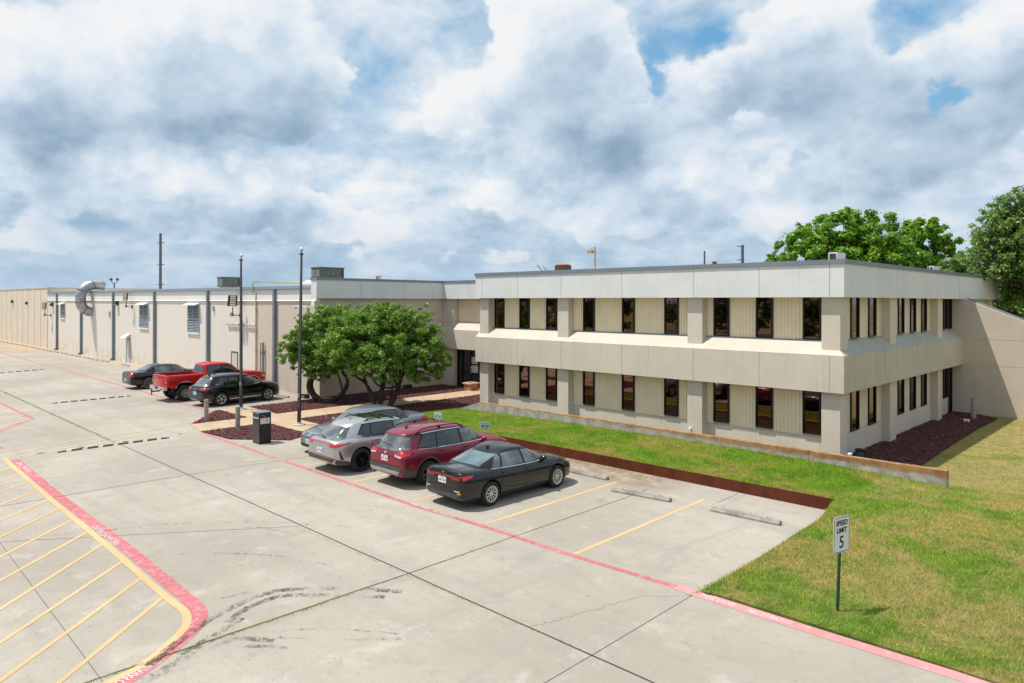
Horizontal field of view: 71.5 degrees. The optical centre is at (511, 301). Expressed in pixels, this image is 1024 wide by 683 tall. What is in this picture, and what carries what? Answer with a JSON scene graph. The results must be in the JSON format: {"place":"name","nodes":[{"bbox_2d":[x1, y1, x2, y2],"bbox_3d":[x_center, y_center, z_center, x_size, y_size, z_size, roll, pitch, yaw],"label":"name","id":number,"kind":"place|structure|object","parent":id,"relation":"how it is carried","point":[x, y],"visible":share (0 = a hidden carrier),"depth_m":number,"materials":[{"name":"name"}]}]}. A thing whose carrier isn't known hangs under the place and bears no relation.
{"place":"outdoors","nodes":[
{"label":"outdoors","id":0,"kind":"place"},
{"bbox_2d":[191,389,479,431],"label":"path","id":1,"kind":"structure","parent":0,"point":[287,419],"depth_m":34.58,"materials":[{"name":"concrete"}]},
{"bbox_2d":[239,254,246,409],"bbox_3d":[-13.655,1.529,35.856,0.560,7.833,0.552,0,0,44],"label":"flagpole","id":2,"kind":"object","parent":1,"relation":"on","point":[241,361],"visible":0.93,"depth_m":35.81,"materials":[{"name":"brown metal"}]},
{"bbox_2d":[292,247,305,425],"bbox_3d":[-9.403,1.532,31.423,0.560,7.843,0.552,0,0,44],"label":"flagpole","id":3,"kind":"object","parent":1,"relation":"on","point":[299,423],"visible":1,"depth_m":31.36,"materials":[{"name":"brown metal"}]},
{"bbox_2d":[462,382,479,390],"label":"planter","id":4,"kind":"object","parent":1,"relation":"on","point":[470,386],"visible":1,"depth_m":43.67,"materials":[{"name":"brick"}]},
{"bbox_2d":[0,339,964,682],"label":"parking lot","id":5,"kind":"structure","parent":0,"point":[442,635],"depth_m":14.76,"materials":[{"name":"concrete"}]},
{"bbox_2d":[1,369,43,372],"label":"speed bump","id":6,"kind":"object","parent":5,"relation":"on","point":[21,371],"visible":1,"depth_m":55.02,"materials":[{"name":"black rubber"}]},
{"bbox_2d":[53,396,129,403],"bbox_3d":[-23.253,5.435,39.524,0.260,0.045,4.036,0,0,41],"label":"speed bump","id":7,"kind":"object","parent":5,"relation":"on","point":[91,399],"visible":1,"depth_m":39.34,"materials":[{"name":"black rubber"}]},
{"bbox_2d":[0,353,197,457],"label":"parking line","id":8,"kind":"object","parent":5,"relation":"on","point":[88,438],"visible":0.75,"depth_m":28.13,"materials":[{"name":"grey paint"}]},
{"bbox_2d":[0,287,219,347],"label":"metal panel building","id":9,"kind":"structure","parent":5,"relation":"on","point":[21,322],"depth_m":89.49,"materials":[{"name":"beige metal"}]},
{"bbox_2d":[58,437,168,452],"bbox_3d":[-15.111,5.450,27.152,0.260,0.045,3.911,0,0,44],"label":"speed bump","id":10,"kind":"object","parent":5,"relation":"on","point":[84,448],"visible":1,"depth_m":26.99,"materials":[{"name":"black rubber"}]},
{"bbox_2d":[122,363,193,388],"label":"parked car","id":11,"kind":"object","parent":5,"relation":"on","point":[142,376],"visible":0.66,"depth_m":44.53,"materials":[{"name":"black paint"}]},
{"bbox_2d":[46,280,316,393],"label":"warehouse building","id":12,"kind":"structure","parent":5,"relation":"on","point":[188,327],"depth_m":56.24,"materials":[{"name":"concrete"}]},
{"bbox_2d":[42,302,50,316],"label":"floodlight","id":13,"kind":"object","parent":12,"relation":"attached to","point":[44,304],"visible":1,"depth_m":80.84,"materials":[{"name":"metal"}]},
{"bbox_2d":[75,280,105,315],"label":"exhaust duct","id":14,"kind":"object","parent":12,"relation":"attached to","point":[82,291],"visible":1,"depth_m":69.76,"materials":[{"name":"silver metal"}]},
{"bbox_2d":[123,293,132,307],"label":"floodlight","id":15,"kind":"object","parent":12,"relation":"attached to","point":[125,296],"visible":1,"depth_m":61.81,"materials":[{"name":"metal"}]},
{"bbox_2d":[126,339,129,362],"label":"door","id":16,"kind":"structure","parent":12,"relation":"in","point":[127,340],"depth_m":63.00,"materials":[{"name":"metal"}]},
{"bbox_2d":[217,277,239,290],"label":"rooftop unit","id":17,"kind":"object","parent":12,"relation":"on","point":[222,282],"visible":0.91,"depth_m":61.08,"materials":[{"name":"grey metal"}]},
{"bbox_2d":[227,295,239,316],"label":"floodlight","id":18,"kind":"object","parent":12,"relation":"attached to","point":[232,300],"visible":0.98,"depth_m":46.74,"materials":[{"name":"metal"}]},
{"bbox_2d":[231,351,237,368],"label":"door","id":19,"kind":"structure","parent":12,"relation":"in","point":[234,355],"depth_m":48.03,"materials":[{"name":"metal"}]},
{"bbox_2d":[310,267,344,277],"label":"rooftop unit","id":20,"kind":"object","parent":12,"relation":"on","point":[331,272],"visible":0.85,"depth_m":45.27,"materials":[{"name":"grey metal"}]},
{"bbox_2d":[150,361,264,400],"bbox_3d":[-17.484,4.468,40.910,2.309,2.000,6.275,0,0,43],"label":"pickup truck","id":21,"kind":"object","parent":5,"relation":"on","point":[174,384],"visible":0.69,"depth_m":39.56,"materials":[{"name":"red paint"}]},
{"bbox_2d":[188,372,278,405],"bbox_3d":[-15.043,4.665,38.780,2.016,1.615,4.659,0,0,39],"label":"parked car","id":22,"kind":"object","parent":5,"relation":"on","point":[219,389],"visible":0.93,"depth_m":37.61,"materials":[{"name":"black paint"}]},
{"bbox_2d":[112,523,396,678],"bbox_3d":[-5.757,5.478,14.763,10.162,0.001,6.278,0,0,44],"label":"tire mark","id":23,"kind":"object","parent":5,"relation":"on","point":[199,646],"visible":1,"depth_m":11.29,"materials":[{"name":"black rubber"}]},
{"bbox_2d":[251,410,271,444],"bbox_3d":[-9.718,4.870,27.573,0.590,1.225,0.570,0,0,44],"label":"drop box","id":24,"kind":"object","parent":5,"relation":"on","point":[261,426],"visible":1,"depth_m":27.41,"materials":[{"name":"metal"}]},
{"bbox_2d":[144,588,400,665],"bbox_3d":[-3.810,5.481,12.158,3.311,0.001,3.092,0,0,3],"label":"tire mark","id":25,"kind":"object","parent":5,"relation":"on","point":[253,639],"visible":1,"depth_m":12.02,"materials":[{"name":"black rubber"}]},
{"bbox_2d":[274,394,289,397],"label":"wheel stop","id":26,"kind":"object","parent":5,"relation":"on","point":[282,395],"visible":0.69,"depth_m":40.68,"materials":[{"name":"concrete"}]},
{"bbox_2d":[301,394,309,398],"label":"ground light","id":27,"kind":"object","parent":5,"relation":"on","point":[305,396],"visible":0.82,"depth_m":40.17,"materials":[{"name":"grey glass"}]},
{"bbox_2d":[4,392,654,682],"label":"pavement joint","id":28,"kind":"object","parent":5,"relation":"on","point":[371,585],"visible":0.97,"depth_m":13.85,"materials":[{"name":"grey concrete"}]},
{"bbox_2d":[193,384,479,439],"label":"mulch","id":29,"kind":"object","parent":5,"relation":"on","point":[349,399],"visible":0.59,"depth_m":36.97,"materials":[{"name":"brown wood"}]},
{"bbox_2d":[204,399,208,420],"bbox_3d":[-13.994,4.984,32.555,0.208,0.980,0.208,0,0,44],"label":"bollard","id":30,"kind":"object","parent":29,"relation":"on","point":[206,409],"visible":0.99,"depth_m":32.47,"materials":[{"name":"grey concrete"}]},
{"bbox_2d":[235,406,239,428],"bbox_3d":[-11.728,4.988,30.418,0.208,0.980,0.208,0,0,44],"label":"bollard","id":31,"kind":"object","parent":29,"relation":"on","point":[237,417],"visible":0.99,"depth_m":30.34,"materials":[{"name":"grey concrete"}]},
{"bbox_2d":[274,302,361,401],"bbox_3d":[-10.062,2.877,39.048,4.492,5.668,4.642,0,0,44],"label":"courtyard tree","id":32,"kind":"object","parent":29,"relation":"on","point":[312,356],"visible":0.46,"depth_m":38.52,"materials":[{"name":"green plant"}]},
{"bbox_2d":[318,300,455,405],"bbox_3d":[-6.581,2.801,36.708,5.663,5.748,6.628,0,0,44],"label":"courtyard tree","id":33,"kind":"object","parent":29,"relation":"on","point":[383,339],"visible":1,"depth_m":36.00,"materials":[{"name":"green plant"}]},
{"bbox_2d":[402,384,412,388],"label":"ground light","id":34,"kind":"object","parent":29,"relation":"on","point":[407,386],"visible":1,"depth_m":44.45,"materials":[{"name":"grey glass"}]},
{"bbox_2d":[0,353,677,682],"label":"fire lane line","id":35,"kind":"object","parent":5,"relation":"on","point":[195,606],"visible":1,"depth_m":15.65,"materials":[{"name":"red paint"}]},
{"bbox_2d":[0,458,703,682],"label":"parking line","id":36,"kind":"object","parent":5,"relation":"on","point":[184,611],"visible":0.96,"depth_m":14.06,"materials":[{"name":"yellow paint"}]},
{"bbox_2d":[309,412,408,471],"bbox_3d":[-4.562,4.669,24.531,1.973,1.645,4.678,0,0,44],"label":"parked car","id":37,"kind":"object","parent":5,"relation":"on","point":[352,440],"visible":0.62,"depth_m":23.06,"materials":[{"name":"silver paint"}]},
{"bbox_2d":[301,404,427,447],"bbox_3d":[-5.589,4.752,27.230,1.903,1.475,4.945,0,0,44],"label":"parked car","id":38,"kind":"object","parent":5,"relation":"on","point":[404,415],"visible":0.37,"depth_m":27.03,"materials":[{"name":"grey paint"}]},
{"bbox_2d":[0,364,738,682],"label":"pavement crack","id":39,"kind":"object","parent":5,"relation":"on","point":[293,526],"visible":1,"depth_m":12.53,"materials":[{"name":"grey"}]},
{"bbox_2d":[0,389,752,682],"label":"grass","id":40,"kind":"structure","parent":5,"relation":"on","point":[238,631],"depth_m":13.20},
{"bbox_2d":[16,454,791,682],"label":"fire lane lettering","id":41,"kind":"object","parent":5,"relation":"on","point":[136,673],"visible":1,"depth_m":12.96,"materials":[{"name":"white paint"}]},
{"bbox_2d":[370,418,506,484],"bbox_3d":[-2.204,4.647,22.837,2.001,1.698,4.617,0,0,44],"label":"parked car","id":42,"kind":"object","parent":5,"relation":"on","point":[415,449],"visible":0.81,"depth_m":21.47,"materials":[{"name":"red paint"}]},
{"bbox_2d":[426,440,569,505],"bbox_3d":[-0.246,4.785,20.677,1.838,1.430,4.661,0,0,44],"label":"parked car","id":43,"kind":"object","parent":5,"relation":"on","point":[487,473],"visible":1,"depth_m":19.57,"materials":[{"name":"black paint"}]},
{"bbox_2d":[189,412,989,682],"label":"fire lane line","id":44,"kind":"object","parent":5,"relation":"on","point":[947,672],"visible":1,"depth_m":11.54,"materials":[{"name":"paint"}]},
{"bbox_2d":[570,467,608,479],"bbox_3d":[2.310,5.438,22.581,0.218,0.133,1.830,0,0,-44],"label":"wheel stop","id":45,"kind":"object","parent":5,"relation":"on","point":[589,474],"visible":0.87,"depth_m":22.38,"materials":[{"name":"concrete"}]},
{"bbox_2d":[611,487,671,501],"bbox_3d":[3.642,5.440,20.115,1.830,0.133,0.218,0,0,38],"label":"wheel stop","id":46,"kind":"object","parent":5,"relation":"on","point":[647,495],"visible":1,"depth_m":20.02,"materials":[{"name":"concrete"}]},
{"bbox_2d":[710,506,781,525],"bbox_3d":[5.938,5.444,18.137,1.830,0.133,0.218,0,0,42],"label":"wheel stop","id":47,"kind":"object","parent":5,"relation":"on","point":[748,516],"visible":1,"depth_m":18.04,"materials":[{"name":"concrete"}]},
{"bbox_2d":[0,0,1023,304],"label":"sky","id":48,"kind":"structure","parent":0,"point":[546,132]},
{"bbox_2d":[586,246,595,268],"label":"street lamp","id":49,"kind":"object","parent":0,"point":[590,251],"visible":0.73,"depth_m":74.93,"materials":[{"name":"grey metal"}]},
{"bbox_2d":[429,408,1023,682],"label":"lawn","id":50,"kind":"structure","parent":0,"point":[970,461],"depth_m":14.10,"materials":[{"name":"green plant"}]},
{"bbox_2d":[434,412,441,418],"bbox_3d":[-3.284,5.153,31.626,0.400,0.481,0.042,0,0,32],"label":"parking sign","id":51,"kind":"object","parent":50,"relation":"on","point":[438,415],"visible":0.78,"depth_m":31.62,"materials":[{"name":"metal"}]},
{"bbox_2d":[480,422,489,428],"bbox_3d":[-1.097,5.138,28.926,0.380,0.519,0.041,0,0,-8],"label":"parking sign","id":52,"kind":"object","parent":50,"relation":"on","point":[484,425],"visible":0.99,"depth_m":28.91,"materials":[{"name":"metal"}]},
{"bbox_2d":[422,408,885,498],"bbox_3d":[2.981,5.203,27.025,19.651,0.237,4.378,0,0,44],"label":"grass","id":53,"kind":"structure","parent":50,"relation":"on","point":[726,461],"depth_m":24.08,"materials":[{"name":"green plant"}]},
{"bbox_2d":[498,435,834,509],"bbox_3d":[1.423,5.438,25.626,4.029,0.530,20.701,0,0,-34],"label":"steel edging","id":54,"kind":"object","parent":50,"relation":"on","point":[804,499],"visible":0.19,"depth_m":21.66,"materials":[{"name":"brown metal"}]},
{"bbox_2d":[463,402,948,485],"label":"retaining wall","id":55,"kind":"structure","parent":50,"relation":"on","point":[931,475],"depth_m":24.50,"materials":[{"name":"concrete"}]},
{"bbox_2d":[833,515,849,610],"bbox_3d":[5.786,4.674,12.572,0.473,1.774,0.101,0,0,-32],"label":"speed limit sign","id":56,"kind":"object","parent":50,"relation":"on","point":[841,535],"visible":1,"depth_m":12.55,"materials":[{"name":"white metal"}]},
{"bbox_2d":[852,411,996,465],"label":"mulch","id":57,"kind":"object","parent":50,"relation":"on","point":[920,444],"visible":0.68,"depth_m":29.59,"materials":[{"name":"brown wood"}]},
{"bbox_2d":[854,448,868,457],"bbox_3d":[12.845,5.594,26.139,0.440,0.340,0.370,0,0,44],"label":"ground light","id":58,"kind":"object","parent":57,"relation":"on","point":[861,452],"visible":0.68,"depth_m":26.03,"materials":[{"name":"black metal"}]},
{"bbox_2d":[971,397,976,418],"bbox_3d":[22.727,5.257,35.025,0.248,1.050,0.248,0,0,44],"label":"bollard","id":59,"kind":"object","parent":57,"relation":"on","point":[973,407],"visible":0.98,"depth_m":34.93,"materials":[{"name":"grey concrete"}]},
{"bbox_2d":[922,416,1023,497],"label":"grass","id":60,"kind":"structure","parent":50,"relation":"on","point":[978,463],"depth_m":25.52,"materials":[{"name":"green plant"}]},
{"bbox_2d":[955,185,1023,309],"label":"crape myrtle tree","id":61,"kind":"object","parent":50,"relation":"on","point":[1004,237],"visible":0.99,"depth_m":40.36,"materials":[{"name":"green plant"}]},
{"label":"ground","id":62,"kind":"structure","parent":0,"visible":0},
{"bbox_2d":[156,233,163,288],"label":"utility pole","id":63,"kind":"object","parent":62,"relation":"on","point":[160,264],"visible":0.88,"depth_m":149.76,"materials":[{"name":"metal"}]},
{"bbox_2d":[169,243,590,268],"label":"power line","id":64,"kind":"object","parent":63,"relation":"attached to","point":[381,259],"visible":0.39,"depth_m":179.20,"materials":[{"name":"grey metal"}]},
{"bbox_2d":[170,235,759,261],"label":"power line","id":65,"kind":"object","parent":63,"relation":"attached to","point":[444,255],"visible":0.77,"depth_m":190.16,"materials":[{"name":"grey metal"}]},
{"bbox_2d":[256,259,1023,454],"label":"office building","id":66,"kind":"structure","parent":62,"relation":"on","point":[842,356],"depth_m":31.37,"materials":[{"name":"beige paint"}]},
{"bbox_2d":[494,363,504,393],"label":"window","id":67,"kind":"structure","parent":66,"relation":"in","point":[499,369],"depth_m":37.67,"materials":[{"name":"black glass"}]},
{"bbox_2d":[494,298,504,327],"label":"window","id":68,"kind":"structure","parent":66,"relation":"in","point":[499,303],"depth_m":37.68,"materials":[{"name":"black glass"}]},
{"bbox_2d":[519,365,529,396],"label":"window","id":69,"kind":"structure","parent":66,"relation":"in","point":[524,371],"depth_m":36.40,"materials":[{"name":"black glass"}]},
{"bbox_2d":[519,298,529,328],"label":"window","id":70,"kind":"structure","parent":66,"relation":"in","point":[524,303],"depth_m":36.40,"materials":[{"name":"black glass"}]},
{"bbox_2d":[546,368,556,400],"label":"window","id":71,"kind":"structure","parent":66,"relation":"in","point":[551,373],"depth_m":35.11,"materials":[{"name":"black glass"}]},
{"bbox_2d":[546,298,556,329],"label":"window","id":72,"kind":"structure","parent":66,"relation":"in","point":[551,303],"depth_m":35.12,"materials":[{"name":"black glass"}]},
{"bbox_2d":[555,264,570,269],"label":"roof vent","id":73,"kind":"object","parent":66,"relation":"on","point":[562,266],"visible":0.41,"depth_m":44.06,"materials":[{"name":"red metal"}]},
{"bbox_2d":[583,371,594,405],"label":"window","id":74,"kind":"structure","parent":66,"relation":"in","point":[588,377],"depth_m":33.46,"materials":[{"name":"black glass"}]},
{"bbox_2d":[583,298,594,330],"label":"window","id":75,"kind":"structure","parent":66,"relation":"in","point":[588,303],"depth_m":33.46,"materials":[{"name":"black glass"}]},
{"bbox_2d":[622,374,634,410],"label":"window","id":76,"kind":"structure","parent":66,"relation":"in","point":[628,381],"depth_m":31.90,"materials":[{"name":"black glass"}]},
{"bbox_2d":[622,298,634,332],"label":"window","id":77,"kind":"structure","parent":66,"relation":"in","point":[628,304],"depth_m":31.91,"materials":[{"name":"black glass"}]},
{"bbox_2d":[664,378,678,416],"bbox_3d":[6.807,4.023,30.358,0.670,1.700,0.120,0,0,44],"label":"window","id":78,"kind":"structure","parent":66,"relation":"in","point":[671,386],"depth_m":30.35,"materials":[{"name":"black glass"}]},
{"bbox_2d":[664,298,678,333],"bbox_3d":[6.813,0.588,30.358,0.670,1.610,0.120,0,0,44],"label":"window","id":79,"kind":"structure","parent":66,"relation":"in","point":[671,305],"depth_m":30.36,"materials":[{"name":"black glass"}]},
{"bbox_2d":[713,382,729,422],"bbox_3d":[8.464,4.026,28.734,0.670,1.700,0.120,0,0,44],"label":"window","id":80,"kind":"structure","parent":66,"relation":"in","point":[721,391],"depth_m":28.73,"materials":[{"name":"black glass"}]},
{"bbox_2d":[713,298,729,335],"bbox_3d":[8.470,0.591,28.734,0.670,1.610,0.120,0,0,44],"label":"window","id":81,"kind":"structure","parent":66,"relation":"in","point":[721,306],"depth_m":28.73,"materials":[{"name":"black glass"}]},
{"bbox_2d":[755,386,772,428],"bbox_3d":[9.749,4.028,27.474,0.670,1.700,0.120,0,0,44],"label":"window","id":82,"kind":"structure","parent":66,"relation":"in","point":[763,395],"depth_m":27.47,"materials":[{"name":"black glass"}]},
{"bbox_2d":[756,297,772,337],"bbox_3d":[9.755,0.593,27.474,0.670,1.610,0.120,0,0,44],"label":"window","id":83,"kind":"structure","parent":66,"relation":"in","point":[764,305],"depth_m":27.47,"materials":[{"name":"black glass"}]},
{"bbox_2d":[802,390,820,434],"bbox_3d":[11.049,4.030,26.200,0.650,1.700,0.120,0,0,44],"label":"window","id":84,"kind":"structure","parent":66,"relation":"in","point":[811,400],"depth_m":26.21,"materials":[{"name":"black glass"}]},
{"bbox_2d":[803,297,821,339],"bbox_3d":[11.055,0.595,26.200,0.650,1.610,0.120,0,0,44],"label":"window","id":85,"kind":"structure","parent":66,"relation":"in","point":[811,305],"depth_m":26.19,"materials":[{"name":"black glass"}]},
{"bbox_2d":[828,252,844,259],"bbox_3d":[12.784,-1.443,27.987,0.321,0.933,0.937,0,0,44],"label":"roof box","id":86,"kind":"object","parent":66,"relation":"on","point":[835,255],"visible":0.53,"depth_m":27.71,"materials":[{"name":"white metal"}]},
{"bbox_2d":[849,390,859,431],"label":"window","id":87,"kind":"structure","parent":66,"relation":"in","point":[854,396],"depth_m":27.09,"materials":[{"name":"black glass"}]},
{"bbox_2d":[850,297,859,338],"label":"window","id":88,"kind":"structure","parent":66,"relation":"in","point":[854,302],"depth_m":27.07,"materials":[{"name":"black glass"}]},
{"bbox_2d":[868,386,876,425],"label":"window","id":89,"kind":"structure","parent":66,"relation":"in","point":[872,391],"depth_m":28.53,"materials":[{"name":"black glass"}]},
{"bbox_2d":[868,298,876,336],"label":"window","id":90,"kind":"structure","parent":66,"relation":"in","point":[872,302],"depth_m":28.52,"materials":[{"name":"black glass"}]},
{"bbox_2d":[897,379,904,414],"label":"window","id":91,"kind":"structure","parent":66,"relation":"in","point":[900,383],"depth_m":31.12,"materials":[{"name":"black glass"}]},
{"bbox_2d":[898,298,904,333],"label":"window","id":92,"kind":"structure","parent":66,"relation":"in","point":[901,301],"depth_m":31.21,"materials":[{"name":"black glass"}]},
{"bbox_2d":[910,376,915,409],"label":"window","id":93,"kind":"structure","parent":66,"relation":"in","point":[912,379],"depth_m":32.38,"materials":[{"name":"black glass"}]},
{"bbox_2d":[910,298,915,332],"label":"window","id":94,"kind":"structure","parent":66,"relation":"in","point":[912,300],"depth_m":32.36,"materials":[{"name":"black glass"}]},
{"bbox_2d":[921,373,926,405],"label":"window","id":95,"kind":"structure","parent":66,"relation":"in","point":[924,376],"depth_m":33.63,"materials":[{"name":"black glass"}]},
{"bbox_2d":[921,299,926,331],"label":"window","id":96,"kind":"structure","parent":66,"relation":"in","point":[923,301],"depth_m":33.61,"materials":[{"name":"black glass"}]},
{"bbox_2d":[929,266,939,269],"bbox_3d":[20.266,-1.322,34.121,0.189,0.718,1.173,0,0,44],"label":"roof box","id":97,"kind":"object","parent":66,"relation":"on","point":[934,267],"visible":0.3,"depth_m":33.78,"materials":[{"name":"white metal"}]},
{"bbox_2d":[942,368,946,398],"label":"window","id":98,"kind":"structure","parent":66,"relation":"in","point":[944,370],"depth_m":36.30,"materials":[{"name":"black glass"}]},
{"bbox_2d":[943,299,947,328],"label":"window","id":99,"kind":"structure","parent":66,"relation":"in","point":[945,301],"depth_m":36.41,"materials":[{"name":"black glass"}]},
{"bbox_2d":[947,367,951,411],"bbox_3d":[22.753,4.472,36.977,0.100,2.540,0.680,0,0,44],"label":"door","id":100,"kind":"structure","parent":66,"relation":"in","point":[949,370],"depth_m":37.00,"materials":[{"name":"black glass"}]},
{"bbox_2d":[948,299,951,328],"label":"window","id":101,"kind":"structure","parent":66,"relation":"in","point":[949,300],"depth_m":36.82,"materials":[{"name":"black glass"}]},
{"bbox_2d":[737,245,744,262],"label":"utility pole","id":102,"kind":"object","parent":62,"relation":"on","point":[742,253],"visible":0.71,"depth_m":109.80,"materials":[{"name":"metal"}]},
{"bbox_2d":[310,245,731,266],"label":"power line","id":103,"kind":"object","parent":102,"relation":"attached to","point":[537,262],"visible":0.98,"depth_m":142.24,"materials":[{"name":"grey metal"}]},
{"bbox_2d":[764,250,778,261],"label":"tree","id":104,"kind":"object","parent":62,"relation":"on","point":[771,258],"visible":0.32,"depth_m":65.81,"materials":[{"name":"green plant"}]},
{"bbox_2d":[773,206,932,268],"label":"maple tree","id":105,"kind":"object","parent":62,"relation":"on","point":[858,239],"visible":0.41,"depth_m":60.46,"materials":[{"name":"green plant"}]},
{"bbox_2d":[900,214,967,269],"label":"maple tree","id":106,"kind":"object","parent":62,"relation":"on","point":[933,228],"visible":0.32,"depth_m":70.77,"materials":[{"name":"green plant"}]},
{"bbox_2d":[936,240,1000,295],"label":"dull tree","id":107,"kind":"object","parent":62,"relation":"on","point":[956,266],"visible":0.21,"depth_m":55.41,"materials":[{"name":"green plant"}]},
{"bbox_2d":[993,284,1023,317],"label":"background tree","id":108,"kind":"object","parent":62,"relation":"on","point":[1018,310],"visible":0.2,"depth_m":56.55,"materials":[{"name":"green plant"}]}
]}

